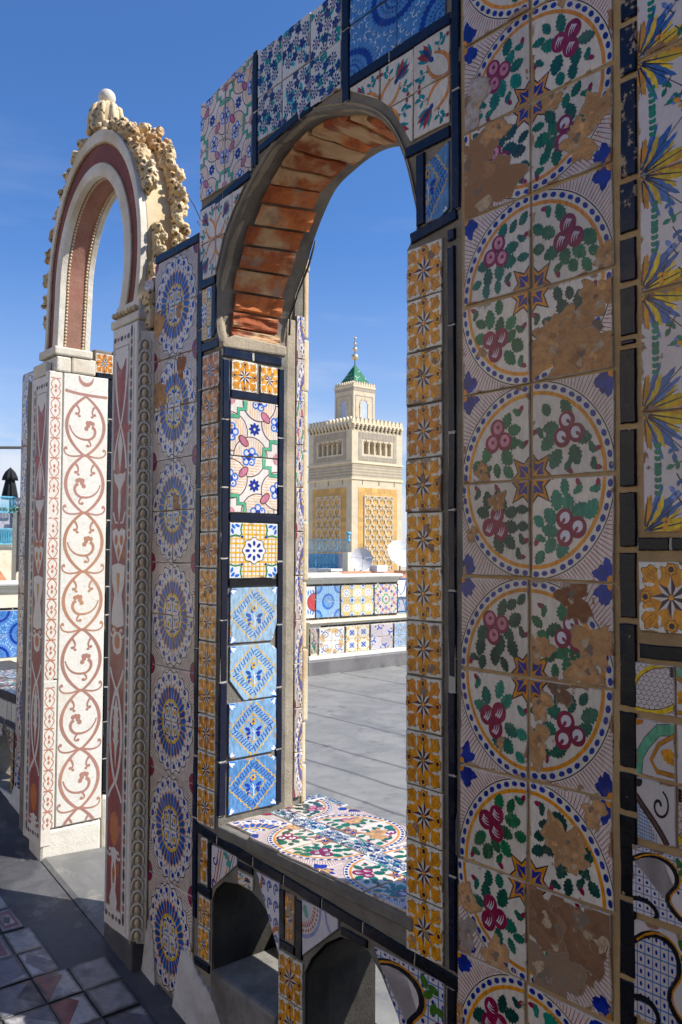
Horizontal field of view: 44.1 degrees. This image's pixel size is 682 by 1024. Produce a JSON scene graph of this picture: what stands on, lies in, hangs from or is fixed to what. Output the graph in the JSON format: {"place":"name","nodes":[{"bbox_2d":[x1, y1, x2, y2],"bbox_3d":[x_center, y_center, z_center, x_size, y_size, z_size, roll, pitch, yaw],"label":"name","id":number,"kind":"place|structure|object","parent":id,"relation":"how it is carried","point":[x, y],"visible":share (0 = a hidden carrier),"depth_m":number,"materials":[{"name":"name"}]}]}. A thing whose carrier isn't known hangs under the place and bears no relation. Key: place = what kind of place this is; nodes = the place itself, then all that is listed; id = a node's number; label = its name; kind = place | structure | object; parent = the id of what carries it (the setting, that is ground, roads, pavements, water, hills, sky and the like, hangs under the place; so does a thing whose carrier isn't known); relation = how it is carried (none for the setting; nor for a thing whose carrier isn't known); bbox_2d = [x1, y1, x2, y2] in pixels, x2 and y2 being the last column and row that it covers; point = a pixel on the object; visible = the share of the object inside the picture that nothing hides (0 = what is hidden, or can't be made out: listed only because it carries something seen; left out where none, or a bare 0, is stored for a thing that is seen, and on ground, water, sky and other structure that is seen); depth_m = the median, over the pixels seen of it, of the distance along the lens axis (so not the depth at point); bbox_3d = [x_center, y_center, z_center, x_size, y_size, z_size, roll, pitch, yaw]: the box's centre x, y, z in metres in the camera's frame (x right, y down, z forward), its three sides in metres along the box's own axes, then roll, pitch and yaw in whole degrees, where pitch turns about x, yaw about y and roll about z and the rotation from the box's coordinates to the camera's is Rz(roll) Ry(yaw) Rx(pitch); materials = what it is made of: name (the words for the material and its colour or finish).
{"place":"outdoors","nodes":[
{"label":"outdoors","id":0,"kind":"place"},
{"bbox_2d":[0,496,19,580],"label":"building","id":1,"kind":"structure","parent":0,"point":[6,519],"depth_m":19.60,"materials":[{"name":"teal paint"}]},
{"bbox_2d":[2,467,18,511],"bbox_3d":[-7.892,-0.512,20.090,0.396,1.110,0.396,2,-3,-40],"label":"closed umbrella","id":2,"kind":"object","parent":1,"relation":"on","point":[10,477],"visible":0.94,"depth_m":20.00,"materials":[{"name":"fabric"}]},
{"bbox_2d":[11,512,19,579],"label":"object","id":3,"kind":"structure","parent":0,"point":[15,546],"depth_m":18.91,"materials":[{"name":"metal"}]},
{"bbox_2d":[7,505,19,516],"bbox_3d":[-7.253,-0.018,19.033,0.663,0.350,0.595,-2,-3,37],"label":"leafy plant","id":4,"kind":"object","parent":3,"relation":"on","point":[16,508],"visible":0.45,"depth_m":18.92,"materials":[{"name":"green plant"}]},
{"bbox_2d":[0,791,185,1023],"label":"terrace floor","id":5,"kind":"structure","parent":0,"point":[61,962],"depth_m":2.98,"materials":[{"name":"tile"}]},
{"bbox_2d":[0,371,33,812],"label":"tiled wall","id":6,"kind":"structure","parent":5,"relation":"on","point":[10,705],"depth_m":4.18,"materials":[{"name":"tile"}]},
{"bbox_2d":[42,847,104,935],"bbox_3d":[-0.936,1.548,3.514,0.392,0.116,0.643,2,-3,-40],"label":"threshold","id":7,"kind":"object","parent":5,"relation":"on","point":[79,876],"visible":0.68,"depth_m":3.52,"materials":[{"name":"grey stone"}]},
{"bbox_2d":[19,89,190,971],"bbox_3d":[-0.990,0.031,3.592,0.350,3.658,1.221,2,-3,-40],"label":"marble doorway","id":8,"kind":"structure","parent":5,"relation":"on","point":[85,713],"depth_m":3.69,"materials":[{"name":"white stone"}]},
{"bbox_2d":[141,0,681,1023],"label":"tiled wall","id":9,"kind":"structure","parent":5,"relation":"on","point":[525,866],"depth_m":1.93,"materials":[{"name":"tile"}]},
{"bbox_2d":[0,0,416,541],"label":"sky","id":10,"kind":"structure","parent":0,"point":[161,60],"materials":[{"name":"blue"}]},
{"bbox_2d":[308,532,368,572],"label":"building","id":11,"kind":"structure","parent":0,"point":[322,562],"depth_m":45.87,"materials":[{"name":"teal paint"}]},
{"bbox_2d":[308,570,405,612],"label":"parapet wall","id":12,"kind":"structure","parent":0,"point":[401,584],"depth_m":29.22,"materials":[{"name":"tile"}]},
{"bbox_2d":[342,552,353,570],"bbox_3d":[0.347,2.676,40.057,0.420,1.500,0.400,2,-3,-40],"label":"chimney post","id":13,"kind":"object","parent":12,"relation":"on","point":[347,565],"visible":0.46,"depth_m":39.90,"materials":[{"name":"white paint"}]},
{"bbox_2d":[351,548,372,570],"bbox_3d":[0.692,1.619,28.425,0.557,0.837,0.560,-2,-3,38],"label":"satellite dish","id":14,"kind":"object","parent":12,"relation":"on","point":[361,559],"visible":0.97,"depth_m":28.48,"materials":[{"name":"metal"}]},
{"bbox_2d":[369,565,386,571],"bbox_3d":[1.270,1.921,28.672,0.480,0.220,0.400,2,-3,-40],"label":"roof box","id":15,"kind":"object","parent":12,"relation":"on","point":[378,568],"visible":0.91,"depth_m":28.50,"materials":[{"name":"white metal"}]},
{"bbox_2d":[388,540,406,570],"bbox_3d":[2.160,1.536,29.481,1.091,1.110,0.780,2,-3,-40],"label":"satellite dish","id":16,"kind":"object","parent":12,"relation":"on","point":[397,552],"visible":0.74,"depth_m":29.59,"materials":[{"name":"metal"}]},
{"bbox_3d":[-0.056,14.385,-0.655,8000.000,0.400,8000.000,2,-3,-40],"label":"ground","id":17,"kind":"structure","parent":0,"visible":0},
{"bbox_2d":[307,338,403,570],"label":"minaret","id":18,"kind":"object","parent":17,"relation":"on","point":[355,467],"visible":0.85,"depth_m":87.90,"materials":[{"name":"stone"}]},
{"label":"building base","id":19,"kind":"structure","parent":17,"relation":"on","visible":0},
{"bbox_2d":[0,446,20,448],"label":"awning frame","id":20,"kind":"object","parent":19,"relation":"attached to","point":[10,447],"visible":0.02,"depth_m":8.05,"materials":[{"name":"metal"}]},
{"bbox_2d":[303,665,406,1023],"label":"roof terrace","id":21,"kind":"structure","parent":19,"relation":"on","point":[355,739],"depth_m":6.28,"materials":[{"name":"grey tile"}]},
{"bbox_2d":[0,573,406,675],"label":"tiled bench","id":22,"kind":"object","parent":21,"relation":"on","point":[356,622],"visible":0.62,"depth_m":10.17,"materials":[{"name":"tile"}]},
{"bbox_2d":[398,578,406,613],"bbox_3d":[1.194,1.307,11.411,1.360,0.836,0.026,2,-3,-40],"label":"railing","id":23,"kind":"object","parent":22,"relation":"on","point":[405,603],"visible":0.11,"depth_m":11.11,"materials":[{"name":"blue metal"}]}
]}

